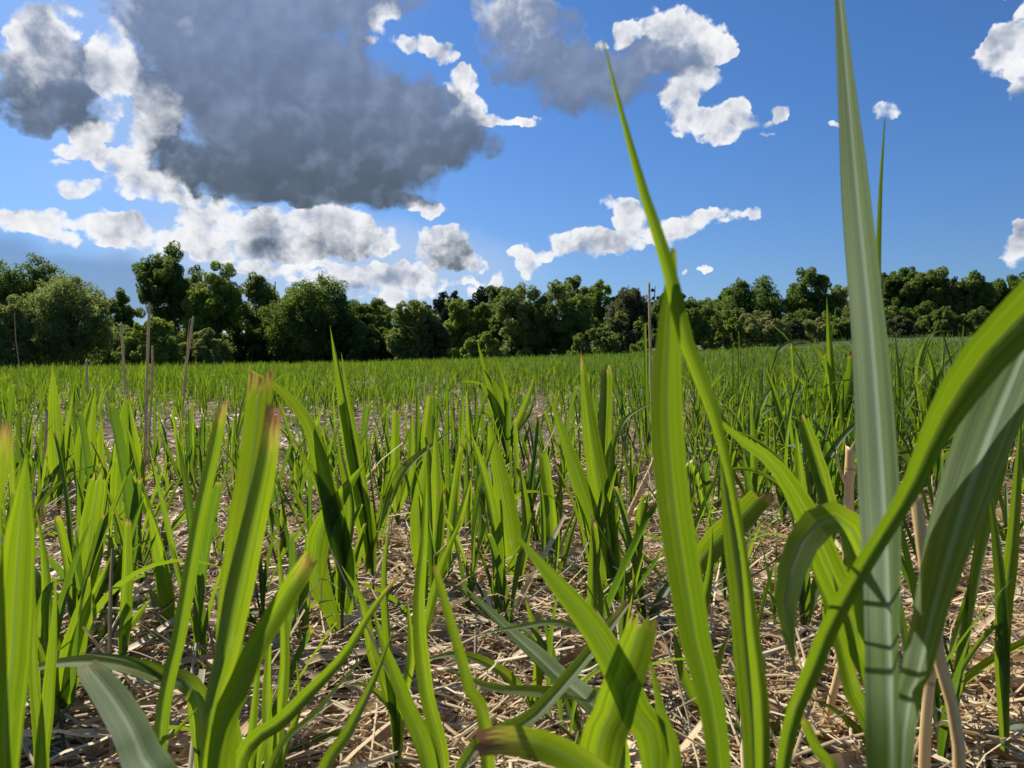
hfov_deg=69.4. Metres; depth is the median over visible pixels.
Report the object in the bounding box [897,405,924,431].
grass shoot
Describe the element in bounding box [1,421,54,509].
grass shoot
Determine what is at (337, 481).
grass shoot
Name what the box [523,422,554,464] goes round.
grass shoot
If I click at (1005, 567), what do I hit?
grass shoot
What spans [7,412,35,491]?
grass shoot
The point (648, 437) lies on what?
grass shoot
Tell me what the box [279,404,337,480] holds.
grass shoot
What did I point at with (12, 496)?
grass shoot
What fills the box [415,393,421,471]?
grass shoot
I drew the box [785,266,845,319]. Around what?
broadleaf tree
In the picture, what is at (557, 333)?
broadleaf tree
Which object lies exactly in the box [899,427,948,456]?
grass shoot
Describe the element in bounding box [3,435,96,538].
grass shoot
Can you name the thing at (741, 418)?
grass shoot
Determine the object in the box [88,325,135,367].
understorey bush
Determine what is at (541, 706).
grass shoot
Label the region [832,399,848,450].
grass shoot
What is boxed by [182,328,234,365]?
leafy shrub
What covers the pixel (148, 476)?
grass shoot
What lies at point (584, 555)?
grass shoot
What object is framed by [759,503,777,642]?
grass shoot
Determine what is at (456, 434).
grass shoot
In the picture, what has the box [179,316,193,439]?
dry cane
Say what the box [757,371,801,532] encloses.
grass shoot
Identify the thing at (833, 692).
dry cane
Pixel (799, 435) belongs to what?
grass shoot
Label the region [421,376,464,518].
grass shoot
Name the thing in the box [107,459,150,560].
grass shoot
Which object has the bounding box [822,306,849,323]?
understorey bush
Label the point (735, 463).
grass shoot
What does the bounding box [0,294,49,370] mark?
leafy shrub
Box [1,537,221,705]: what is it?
grass shoot
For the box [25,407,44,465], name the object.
grass shoot
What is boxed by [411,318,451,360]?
leafy shrub
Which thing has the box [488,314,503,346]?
understorey bush
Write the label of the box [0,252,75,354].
broadleaf tree
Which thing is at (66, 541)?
grass shoot
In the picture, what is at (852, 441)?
grass shoot
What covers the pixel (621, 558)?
grass shoot
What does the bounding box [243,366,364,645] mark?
grass shoot
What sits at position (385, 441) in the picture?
grass shoot
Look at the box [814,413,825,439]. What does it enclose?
grass shoot
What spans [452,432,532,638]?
grass shoot
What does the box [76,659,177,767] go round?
grass shoot
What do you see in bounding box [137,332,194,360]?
understorey bush
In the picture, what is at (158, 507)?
grass shoot
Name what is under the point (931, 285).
broadleaf tree
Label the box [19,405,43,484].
grass shoot
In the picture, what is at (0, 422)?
grass shoot
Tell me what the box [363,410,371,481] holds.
grass shoot
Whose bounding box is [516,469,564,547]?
grass shoot
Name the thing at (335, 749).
grass shoot
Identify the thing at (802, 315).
understorey bush
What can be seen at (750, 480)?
grass shoot
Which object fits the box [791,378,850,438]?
grass shoot
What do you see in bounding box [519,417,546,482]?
grass shoot
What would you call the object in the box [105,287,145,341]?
broadleaf tree
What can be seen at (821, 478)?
grass shoot
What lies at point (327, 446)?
grass shoot
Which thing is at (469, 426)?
grass shoot
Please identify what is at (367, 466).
grass shoot
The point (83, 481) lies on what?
grass shoot
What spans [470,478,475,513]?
grass shoot
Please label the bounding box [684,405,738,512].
grass shoot
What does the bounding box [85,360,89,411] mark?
dry cane
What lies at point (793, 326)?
leafy shrub
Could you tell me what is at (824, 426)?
grass shoot
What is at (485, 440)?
grass shoot
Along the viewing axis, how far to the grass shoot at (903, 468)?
3.40 m
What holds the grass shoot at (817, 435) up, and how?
on the straw mulch
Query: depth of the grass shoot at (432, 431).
2.80 m
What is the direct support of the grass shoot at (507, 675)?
on the straw mulch
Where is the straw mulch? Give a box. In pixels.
[2,364,1023,767]
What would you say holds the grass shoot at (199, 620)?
on the straw mulch
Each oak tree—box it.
[256,270,360,365]
[713,274,798,325]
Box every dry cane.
[14,314,21,388]
[31,490,34,508]
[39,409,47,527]
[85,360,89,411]
[120,322,128,398]
[143,302,151,476]
[147,346,153,479]
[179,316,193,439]
[608,365,615,460]
[624,459,652,530]
[648,282,653,479]
[822,663,840,741]
[836,441,854,555]
[911,495,966,767]
[918,630,943,767]
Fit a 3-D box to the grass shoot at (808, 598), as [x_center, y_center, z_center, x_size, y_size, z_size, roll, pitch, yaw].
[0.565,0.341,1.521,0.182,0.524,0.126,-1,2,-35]
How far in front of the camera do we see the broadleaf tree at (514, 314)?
96.16 m
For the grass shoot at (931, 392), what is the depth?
4.12 m
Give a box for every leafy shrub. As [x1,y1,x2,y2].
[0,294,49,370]
[111,317,193,367]
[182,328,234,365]
[226,325,286,366]
[330,319,395,362]
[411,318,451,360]
[454,331,503,358]
[465,322,529,355]
[567,328,621,356]
[606,319,638,354]
[622,339,654,355]
[637,321,658,347]
[708,317,745,348]
[739,313,791,346]
[782,318,809,343]
[798,316,825,341]
[830,316,851,339]
[885,315,927,337]
[910,306,968,336]
[957,306,990,334]
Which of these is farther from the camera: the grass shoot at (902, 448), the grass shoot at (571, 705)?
the grass shoot at (902, 448)
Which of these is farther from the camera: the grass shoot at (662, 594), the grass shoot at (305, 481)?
the grass shoot at (305, 481)
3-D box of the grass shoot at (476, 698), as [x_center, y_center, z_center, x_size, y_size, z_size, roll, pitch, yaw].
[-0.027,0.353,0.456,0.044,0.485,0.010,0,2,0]
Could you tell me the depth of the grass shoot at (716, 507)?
2.54 m
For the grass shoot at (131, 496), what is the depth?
1.65 m
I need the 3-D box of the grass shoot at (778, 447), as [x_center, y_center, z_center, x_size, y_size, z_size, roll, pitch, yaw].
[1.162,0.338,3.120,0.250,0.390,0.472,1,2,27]
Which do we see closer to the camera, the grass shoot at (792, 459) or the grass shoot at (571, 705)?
the grass shoot at (571, 705)
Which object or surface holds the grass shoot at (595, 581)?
on the straw mulch
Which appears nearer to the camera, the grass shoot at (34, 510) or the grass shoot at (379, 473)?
the grass shoot at (34, 510)
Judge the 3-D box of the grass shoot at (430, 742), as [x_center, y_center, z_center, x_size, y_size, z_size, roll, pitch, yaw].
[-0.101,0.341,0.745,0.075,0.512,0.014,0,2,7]
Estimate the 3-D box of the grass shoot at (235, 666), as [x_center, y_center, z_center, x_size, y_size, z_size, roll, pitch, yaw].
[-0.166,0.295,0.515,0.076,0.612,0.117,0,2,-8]
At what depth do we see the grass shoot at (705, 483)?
2.60 m
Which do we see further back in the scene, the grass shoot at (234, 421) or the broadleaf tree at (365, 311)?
the broadleaf tree at (365, 311)
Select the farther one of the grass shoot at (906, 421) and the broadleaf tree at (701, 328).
the broadleaf tree at (701, 328)
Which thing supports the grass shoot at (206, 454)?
on the straw mulch
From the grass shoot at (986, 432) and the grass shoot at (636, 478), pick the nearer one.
the grass shoot at (986, 432)
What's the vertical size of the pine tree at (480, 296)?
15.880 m
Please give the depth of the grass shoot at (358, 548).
1.72 m
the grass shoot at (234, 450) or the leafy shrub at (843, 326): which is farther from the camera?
the leafy shrub at (843, 326)
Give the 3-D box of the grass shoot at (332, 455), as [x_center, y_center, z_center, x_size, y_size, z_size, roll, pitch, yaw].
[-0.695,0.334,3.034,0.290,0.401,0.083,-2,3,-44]
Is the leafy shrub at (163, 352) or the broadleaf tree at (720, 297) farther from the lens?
the broadleaf tree at (720, 297)
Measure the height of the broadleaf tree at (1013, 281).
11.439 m
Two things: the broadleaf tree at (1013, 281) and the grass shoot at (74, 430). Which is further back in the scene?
the broadleaf tree at (1013, 281)
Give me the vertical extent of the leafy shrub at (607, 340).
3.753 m
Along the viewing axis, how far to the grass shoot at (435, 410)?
3.72 m
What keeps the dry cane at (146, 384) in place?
on the straw mulch
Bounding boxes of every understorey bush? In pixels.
[53,326,94,367]
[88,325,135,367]
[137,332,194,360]
[177,325,196,361]
[220,326,251,347]
[289,355,309,364]
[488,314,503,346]
[590,318,603,346]
[600,310,653,341]
[648,312,701,341]
[695,310,742,343]
[726,307,771,339]
[780,308,825,328]
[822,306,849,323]
[884,305,917,327]
[901,300,932,329]
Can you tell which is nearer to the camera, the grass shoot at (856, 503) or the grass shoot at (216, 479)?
the grass shoot at (856, 503)
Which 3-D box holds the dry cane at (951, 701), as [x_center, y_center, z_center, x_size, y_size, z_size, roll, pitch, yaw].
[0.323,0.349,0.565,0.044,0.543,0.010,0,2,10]
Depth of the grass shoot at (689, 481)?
2.41 m
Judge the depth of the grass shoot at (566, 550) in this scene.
1.86 m
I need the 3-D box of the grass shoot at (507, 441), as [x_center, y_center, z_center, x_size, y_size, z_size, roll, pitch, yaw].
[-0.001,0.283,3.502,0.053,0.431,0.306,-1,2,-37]
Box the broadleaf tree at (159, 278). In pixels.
[131,240,209,345]
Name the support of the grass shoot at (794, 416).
on the straw mulch
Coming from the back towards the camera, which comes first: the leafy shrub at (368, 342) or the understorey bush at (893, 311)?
the understorey bush at (893, 311)
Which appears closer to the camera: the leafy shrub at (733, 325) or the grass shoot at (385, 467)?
the grass shoot at (385, 467)
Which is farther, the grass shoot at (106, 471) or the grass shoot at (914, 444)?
the grass shoot at (914, 444)
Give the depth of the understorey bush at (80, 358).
110.03 m
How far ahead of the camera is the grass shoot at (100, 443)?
2.54 m
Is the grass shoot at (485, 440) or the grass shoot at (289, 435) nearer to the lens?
the grass shoot at (289, 435)
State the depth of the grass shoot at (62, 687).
1.16 m
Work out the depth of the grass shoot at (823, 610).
1.65 m
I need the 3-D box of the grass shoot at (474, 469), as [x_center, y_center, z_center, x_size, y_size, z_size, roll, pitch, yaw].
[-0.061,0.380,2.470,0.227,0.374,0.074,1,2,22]
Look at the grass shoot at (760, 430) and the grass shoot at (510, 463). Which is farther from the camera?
the grass shoot at (760, 430)
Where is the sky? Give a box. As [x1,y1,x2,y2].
[0,0,1023,334]
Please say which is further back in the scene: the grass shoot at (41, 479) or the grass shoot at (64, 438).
the grass shoot at (64, 438)
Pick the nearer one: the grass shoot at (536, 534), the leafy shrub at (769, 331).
the grass shoot at (536, 534)
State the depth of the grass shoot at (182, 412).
3.77 m
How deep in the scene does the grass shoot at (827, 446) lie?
2.51 m
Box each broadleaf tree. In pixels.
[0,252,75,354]
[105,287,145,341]
[131,240,209,345]
[181,260,253,356]
[220,280,245,337]
[239,272,303,363]
[322,297,386,362]
[371,298,395,330]
[380,304,407,328]
[444,298,491,359]
[485,285,526,324]
[495,282,553,357]
[529,279,594,356]
[560,274,604,337]
[583,279,618,339]
[604,287,659,336]
[651,293,702,311]
[681,305,720,350]
[689,297,720,322]
[714,287,728,331]
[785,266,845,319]
[881,266,921,314]
[898,265,964,314]
[938,269,1000,326]
[991,271,1023,310]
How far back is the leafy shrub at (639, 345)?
82.81 m
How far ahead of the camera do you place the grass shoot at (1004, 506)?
2.18 m
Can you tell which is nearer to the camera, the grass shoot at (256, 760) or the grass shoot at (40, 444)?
the grass shoot at (256, 760)
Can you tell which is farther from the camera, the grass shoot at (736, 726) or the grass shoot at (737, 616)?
the grass shoot at (736, 726)
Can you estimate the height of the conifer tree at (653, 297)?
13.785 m
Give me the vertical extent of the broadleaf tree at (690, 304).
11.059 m
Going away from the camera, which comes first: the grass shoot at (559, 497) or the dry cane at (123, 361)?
the grass shoot at (559, 497)
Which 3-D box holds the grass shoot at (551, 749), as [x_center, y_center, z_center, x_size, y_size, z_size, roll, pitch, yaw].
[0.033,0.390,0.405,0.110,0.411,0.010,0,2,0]
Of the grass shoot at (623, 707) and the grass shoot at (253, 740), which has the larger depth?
the grass shoot at (253, 740)
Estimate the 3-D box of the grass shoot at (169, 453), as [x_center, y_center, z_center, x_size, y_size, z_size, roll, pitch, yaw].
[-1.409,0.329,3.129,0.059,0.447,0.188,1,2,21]
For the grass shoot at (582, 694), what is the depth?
0.86 m
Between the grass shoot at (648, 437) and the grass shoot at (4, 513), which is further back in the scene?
the grass shoot at (648, 437)
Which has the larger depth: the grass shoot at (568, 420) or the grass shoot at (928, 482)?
the grass shoot at (568, 420)
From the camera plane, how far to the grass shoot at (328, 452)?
2.57 m
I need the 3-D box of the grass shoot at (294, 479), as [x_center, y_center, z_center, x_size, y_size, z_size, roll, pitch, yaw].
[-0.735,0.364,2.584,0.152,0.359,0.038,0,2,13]
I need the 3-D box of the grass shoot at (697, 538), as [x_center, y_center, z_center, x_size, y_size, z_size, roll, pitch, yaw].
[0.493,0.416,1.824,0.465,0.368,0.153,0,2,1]
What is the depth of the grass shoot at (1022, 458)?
3.25 m
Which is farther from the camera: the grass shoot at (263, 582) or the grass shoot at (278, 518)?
the grass shoot at (278, 518)
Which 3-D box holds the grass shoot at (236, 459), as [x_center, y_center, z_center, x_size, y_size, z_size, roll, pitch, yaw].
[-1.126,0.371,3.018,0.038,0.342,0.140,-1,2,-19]
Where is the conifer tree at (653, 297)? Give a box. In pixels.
[651,286,658,306]
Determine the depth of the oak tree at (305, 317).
90.10 m
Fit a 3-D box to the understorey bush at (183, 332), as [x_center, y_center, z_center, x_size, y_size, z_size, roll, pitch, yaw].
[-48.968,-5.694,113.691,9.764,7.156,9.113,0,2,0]
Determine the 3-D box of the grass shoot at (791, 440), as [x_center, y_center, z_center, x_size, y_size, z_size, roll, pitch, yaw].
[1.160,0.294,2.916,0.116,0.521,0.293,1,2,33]
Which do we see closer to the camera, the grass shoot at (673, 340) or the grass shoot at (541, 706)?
the grass shoot at (673, 340)
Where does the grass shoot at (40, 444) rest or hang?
on the straw mulch
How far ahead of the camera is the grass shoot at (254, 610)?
1.59 m
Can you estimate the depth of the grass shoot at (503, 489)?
1.85 m
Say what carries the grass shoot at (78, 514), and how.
on the straw mulch
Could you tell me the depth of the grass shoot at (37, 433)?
2.96 m
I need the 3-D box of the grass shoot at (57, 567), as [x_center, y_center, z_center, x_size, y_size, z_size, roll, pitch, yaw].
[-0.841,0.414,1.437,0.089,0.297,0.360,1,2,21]
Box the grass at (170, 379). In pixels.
[0,308,1023,478]
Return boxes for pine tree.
[427,290,464,353]
[466,286,492,319]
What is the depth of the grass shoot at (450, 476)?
2.72 m
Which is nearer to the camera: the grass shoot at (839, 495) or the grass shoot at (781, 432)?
the grass shoot at (839, 495)
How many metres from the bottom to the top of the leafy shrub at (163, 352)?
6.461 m
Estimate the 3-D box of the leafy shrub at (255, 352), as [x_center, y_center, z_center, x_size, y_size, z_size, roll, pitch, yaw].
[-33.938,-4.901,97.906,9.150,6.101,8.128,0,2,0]
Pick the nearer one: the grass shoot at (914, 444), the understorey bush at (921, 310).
the grass shoot at (914, 444)
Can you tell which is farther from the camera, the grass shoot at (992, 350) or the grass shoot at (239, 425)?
the grass shoot at (239, 425)
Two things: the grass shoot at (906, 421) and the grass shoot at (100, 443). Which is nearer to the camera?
the grass shoot at (100, 443)
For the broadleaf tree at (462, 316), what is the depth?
102.70 m
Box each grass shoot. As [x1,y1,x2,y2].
[0,407,2,500]
[0,421,35,767]
[0,483,44,551]
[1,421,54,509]
[1,481,9,528]
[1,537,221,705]
[3,384,15,445]
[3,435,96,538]
[3,493,5,528]
[5,404,68,488]
[5,410,22,509]
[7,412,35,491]
[7,429,73,515]
[10,491,66,631]
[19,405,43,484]
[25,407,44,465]
[29,580,56,767]
[33,519,91,756]
[34,430,72,502]
[35,406,48,497]
[35,441,65,538]
[35,527,161,650]
[36,411,137,539]
[37,513,110,726]
[38,468,226,561]
[38,653,206,767]
[44,405,76,485]
[47,366,72,515]
[51,403,183,603]
[53,432,148,654]
[63,399,177,511]
[65,459,80,552]
[67,441,114,508]
[71,410,97,479]
[73,388,104,487]
[75,458,133,590]
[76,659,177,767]
[78,444,86,515]
[103,459,109,506]
[104,494,144,642]
[105,397,171,480]
[105,419,174,593]
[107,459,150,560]
[109,394,144,540]
[118,518,150,683]
[134,481,279,680]
[141,435,193,644]
[142,397,169,481]
[143,436,172,499]
[145,415,209,479]
[154,398,227,750]
[157,412,198,497]
[159,396,193,475]
[165,430,195,491]
[169,533,354,755]
[171,404,220,494]
[187,470,228,564]
[191,402,209,469]
[192,413,203,485]
[195,442,225,490]
[198,435,233,485]
[201,369,317,767]
[203,399,237,480]
[203,432,238,493]
[206,504,259,613]
[207,418,233,500]
[208,425,229,491]
[218,388,246,469]
[219,472,331,632]
[227,422,238,457]
[231,438,239,488]
[236,563,407,767]
[236,667,272,767]
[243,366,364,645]
[244,612,248,638]
[262,533,300,767]
[264,481,306,563]
[266,450,281,532]
[274,482,303,556]
[275,424,302,512]
[275,428,380,577]
[276,397,306,497]
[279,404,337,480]
[282,414,341,477]
[282,445,315,503]
[282,513,309,647]
[283,452,310,522]
[286,424,333,517]
[296,456,306,495]
[306,423,342,484]
[309,503,362,624]
[318,629,393,767]
[320,419,373,488]
[320,425,346,480]
[329,450,347,485]
[330,327,376,585]
[336,464,338,487]
[341,515,414,767]
[354,522,392,605]
[358,404,375,490]
[358,426,376,477]
[362,442,462,623]
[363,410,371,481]
[364,420,400,556]
[368,409,389,489]
[371,453,389,499]
[373,419,414,496]
[373,425,432,524]
[374,469,448,767]
[375,441,382,496]
[376,433,447,547]
[390,408,414,533]
[407,416,433,495]
[409,415,420,505]
[410,428,471,586]
[414,512,464,667]
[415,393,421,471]
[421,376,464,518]
[424,395,443,465]
[429,597,599,725]
[432,565,494,767]
[435,411,457,478]
[441,449,472,517]
[442,433,515,616]
[443,395,455,473]
[444,584,629,767]
[446,457,472,539]
[450,384,506,465]
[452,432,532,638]
[454,411,473,467]
[455,416,565,553]
[455,601,630,767]
[460,442,492,485]
[461,342,535,464]
[465,393,488,481]
[466,388,484,468]
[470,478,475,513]
[472,726,611,767]
[474,489,519,613]
[479,427,507,466]
[485,413,503,454]
[485,446,533,530]
[487,396,527,456]
[488,420,530,589]
[488,422,508,467]
[491,576,733,744]
[500,399,527,473]
[511,417,537,465]
[513,417,569,550]
[513,532,681,767]
[515,441,549,562]
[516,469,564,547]
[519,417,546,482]
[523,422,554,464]
[525,415,568,489]
[526,446,549,503]
[529,386,580,487]
[533,426,567,538]
[535,410,586,495]
[537,453,657,600]
[539,450,556,566]
[539,476,577,577]
[542,409,584,476]
[549,352,650,605]
[555,389,620,462]
[559,384,582,455]
[561,546,657,639]
[571,476,660,575]
[574,435,587,568]
[578,502,663,680]
[591,486,669,622]
[602,39,769,767]
[612,453,622,497]
[613,411,650,474]
[614,435,651,516]
[617,448,654,515]
[618,486,786,600]
[619,477,627,599]
[619,501,666,592]
[623,468,719,582]
[673,528,731,713]
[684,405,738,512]
[684,422,736,515]
[685,408,737,522]
[686,411,776,495]
[686,426,698,493]
[687,451,697,530]
[690,403,794,474]
[691,413,794,491]
[692,436,730,521]
[693,377,747,456]
[697,489,773,574]
[700,484,773,615]
[706,385,775,461]
[709,478,785,595]
[712,406,856,504]
[719,407,737,497]
[720,457,754,767]
[722,421,864,735]
[724,568,787,746]
[732,395,897,478]
[732,521,774,751]
[737,414,762,469]
[739,433,764,492]
[743,391,783,533]
[755,421,814,470]
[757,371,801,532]
[757,413,824,467]
[759,447,805,485]
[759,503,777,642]
[761,410,771,510]
[762,383,902,443]
[763,426,836,641]
[765,368,797,468]
[769,302,894,426]
[775,392,910,447]
[776,279,1023,767]
[776,426,854,510]
[777,426,857,505]
[783,403,852,465]
[785,394,812,492]
[786,384,814,438]
[788,372,817,430]
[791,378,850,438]
[792,408,912,513]
[796,409,845,436]
[797,406,838,469]
[798,414,840,553]
[798,559,845,629]
[801,716,837,767]
[811,579,1011,742]
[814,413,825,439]
[817,419,856,504]
[818,440,841,503]
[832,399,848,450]
[833,426,1023,519]
[834,0,900,767]
[844,394,955,495]
[876,119,884,278]
[894,400,947,448]
[896,410,904,481]
[897,351,1023,767]
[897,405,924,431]
[899,419,915,464]
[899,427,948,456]
[900,330,958,433]
[900,414,948,475]
[901,449,1023,735]
[901,555,1023,744]
[903,386,918,462]
[907,530,1013,766]
[921,409,940,493]
[989,424,1021,767]
[997,481,1023,549]
[1005,419,1023,499]
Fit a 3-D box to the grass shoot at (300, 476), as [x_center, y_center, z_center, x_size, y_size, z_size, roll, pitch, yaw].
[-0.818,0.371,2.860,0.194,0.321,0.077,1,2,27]
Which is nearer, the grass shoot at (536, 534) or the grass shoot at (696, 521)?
the grass shoot at (696, 521)
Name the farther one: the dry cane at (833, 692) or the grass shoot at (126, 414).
the grass shoot at (126, 414)
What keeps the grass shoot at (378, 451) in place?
on the straw mulch
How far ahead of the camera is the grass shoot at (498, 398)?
3.71 m
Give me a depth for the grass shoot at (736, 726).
1.21 m
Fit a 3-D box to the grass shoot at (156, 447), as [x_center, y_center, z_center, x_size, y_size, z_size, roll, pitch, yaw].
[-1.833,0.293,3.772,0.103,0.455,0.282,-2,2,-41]
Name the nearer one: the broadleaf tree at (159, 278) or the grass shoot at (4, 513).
the grass shoot at (4, 513)
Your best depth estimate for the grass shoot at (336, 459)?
2.90 m
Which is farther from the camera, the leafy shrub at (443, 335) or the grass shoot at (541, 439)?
the leafy shrub at (443, 335)
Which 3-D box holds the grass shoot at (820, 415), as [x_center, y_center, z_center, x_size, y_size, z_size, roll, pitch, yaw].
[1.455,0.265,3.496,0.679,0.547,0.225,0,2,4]
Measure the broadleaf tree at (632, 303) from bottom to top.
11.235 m
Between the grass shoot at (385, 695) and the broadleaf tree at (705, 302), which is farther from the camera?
the broadleaf tree at (705, 302)
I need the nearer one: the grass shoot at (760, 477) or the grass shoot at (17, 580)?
the grass shoot at (17, 580)
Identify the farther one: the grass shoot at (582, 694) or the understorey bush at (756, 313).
the understorey bush at (756, 313)
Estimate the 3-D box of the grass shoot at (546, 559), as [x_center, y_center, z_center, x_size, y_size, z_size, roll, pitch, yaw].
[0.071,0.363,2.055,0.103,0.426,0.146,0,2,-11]
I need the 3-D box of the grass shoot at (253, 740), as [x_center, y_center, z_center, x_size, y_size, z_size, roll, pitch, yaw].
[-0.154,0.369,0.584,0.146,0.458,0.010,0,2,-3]
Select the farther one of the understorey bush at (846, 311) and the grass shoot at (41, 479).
the understorey bush at (846, 311)
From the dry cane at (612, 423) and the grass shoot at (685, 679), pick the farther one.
the dry cane at (612, 423)
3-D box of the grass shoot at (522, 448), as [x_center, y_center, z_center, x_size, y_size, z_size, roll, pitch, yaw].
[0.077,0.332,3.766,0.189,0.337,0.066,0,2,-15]
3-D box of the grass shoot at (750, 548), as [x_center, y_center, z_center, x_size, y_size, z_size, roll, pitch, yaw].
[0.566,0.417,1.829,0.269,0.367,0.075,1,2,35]
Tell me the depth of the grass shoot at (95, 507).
1.56 m
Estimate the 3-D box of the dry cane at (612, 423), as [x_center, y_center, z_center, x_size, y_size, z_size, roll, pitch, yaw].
[0.420,0.223,3.043,0.054,0.605,0.014,1,2,25]
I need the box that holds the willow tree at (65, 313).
[18,271,124,369]
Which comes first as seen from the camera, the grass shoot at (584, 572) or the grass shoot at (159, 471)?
the grass shoot at (584, 572)
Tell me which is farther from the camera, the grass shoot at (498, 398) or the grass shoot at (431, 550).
the grass shoot at (498, 398)
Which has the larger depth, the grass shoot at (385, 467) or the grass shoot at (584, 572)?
the grass shoot at (385, 467)
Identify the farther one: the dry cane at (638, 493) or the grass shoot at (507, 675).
the dry cane at (638, 493)
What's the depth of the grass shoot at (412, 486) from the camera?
2.64 m
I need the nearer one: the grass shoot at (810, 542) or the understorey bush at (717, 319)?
the grass shoot at (810, 542)
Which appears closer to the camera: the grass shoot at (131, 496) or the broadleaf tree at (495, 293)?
the grass shoot at (131, 496)
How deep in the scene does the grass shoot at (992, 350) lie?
0.36 m
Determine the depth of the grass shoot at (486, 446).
3.42 m
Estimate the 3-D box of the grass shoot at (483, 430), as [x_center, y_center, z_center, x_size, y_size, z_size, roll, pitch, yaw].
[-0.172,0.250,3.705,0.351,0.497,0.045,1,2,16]
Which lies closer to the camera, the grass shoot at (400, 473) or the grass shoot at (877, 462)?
the grass shoot at (877, 462)
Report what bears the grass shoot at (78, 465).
on the straw mulch
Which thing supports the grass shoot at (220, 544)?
on the straw mulch
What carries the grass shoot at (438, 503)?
on the straw mulch
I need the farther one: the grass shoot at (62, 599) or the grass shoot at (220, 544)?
the grass shoot at (220, 544)
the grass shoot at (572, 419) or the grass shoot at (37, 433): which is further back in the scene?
the grass shoot at (572, 419)
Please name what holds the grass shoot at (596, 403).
on the straw mulch
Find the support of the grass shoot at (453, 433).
on the straw mulch
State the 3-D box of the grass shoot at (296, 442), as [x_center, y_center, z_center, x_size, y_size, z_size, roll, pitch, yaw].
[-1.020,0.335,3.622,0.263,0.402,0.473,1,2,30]
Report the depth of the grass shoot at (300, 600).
1.49 m
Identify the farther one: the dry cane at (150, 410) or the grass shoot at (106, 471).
the dry cane at (150, 410)
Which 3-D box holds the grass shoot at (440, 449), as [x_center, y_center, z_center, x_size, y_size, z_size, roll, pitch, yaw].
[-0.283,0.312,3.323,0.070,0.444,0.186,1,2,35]
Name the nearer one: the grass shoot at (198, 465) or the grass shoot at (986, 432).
the grass shoot at (986, 432)
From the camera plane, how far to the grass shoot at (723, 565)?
1.72 m
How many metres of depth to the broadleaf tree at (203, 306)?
93.72 m
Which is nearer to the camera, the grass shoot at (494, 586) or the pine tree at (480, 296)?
the grass shoot at (494, 586)
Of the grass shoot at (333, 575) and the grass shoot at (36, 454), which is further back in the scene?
the grass shoot at (36, 454)
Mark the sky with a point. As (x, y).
(396, 151)
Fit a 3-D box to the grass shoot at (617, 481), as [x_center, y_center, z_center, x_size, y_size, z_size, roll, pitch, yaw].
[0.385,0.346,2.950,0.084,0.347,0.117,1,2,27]
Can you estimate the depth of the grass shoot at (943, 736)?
1.03 m
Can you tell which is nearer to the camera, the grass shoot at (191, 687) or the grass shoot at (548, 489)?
the grass shoot at (191, 687)
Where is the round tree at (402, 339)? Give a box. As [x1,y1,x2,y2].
[384,299,450,361]

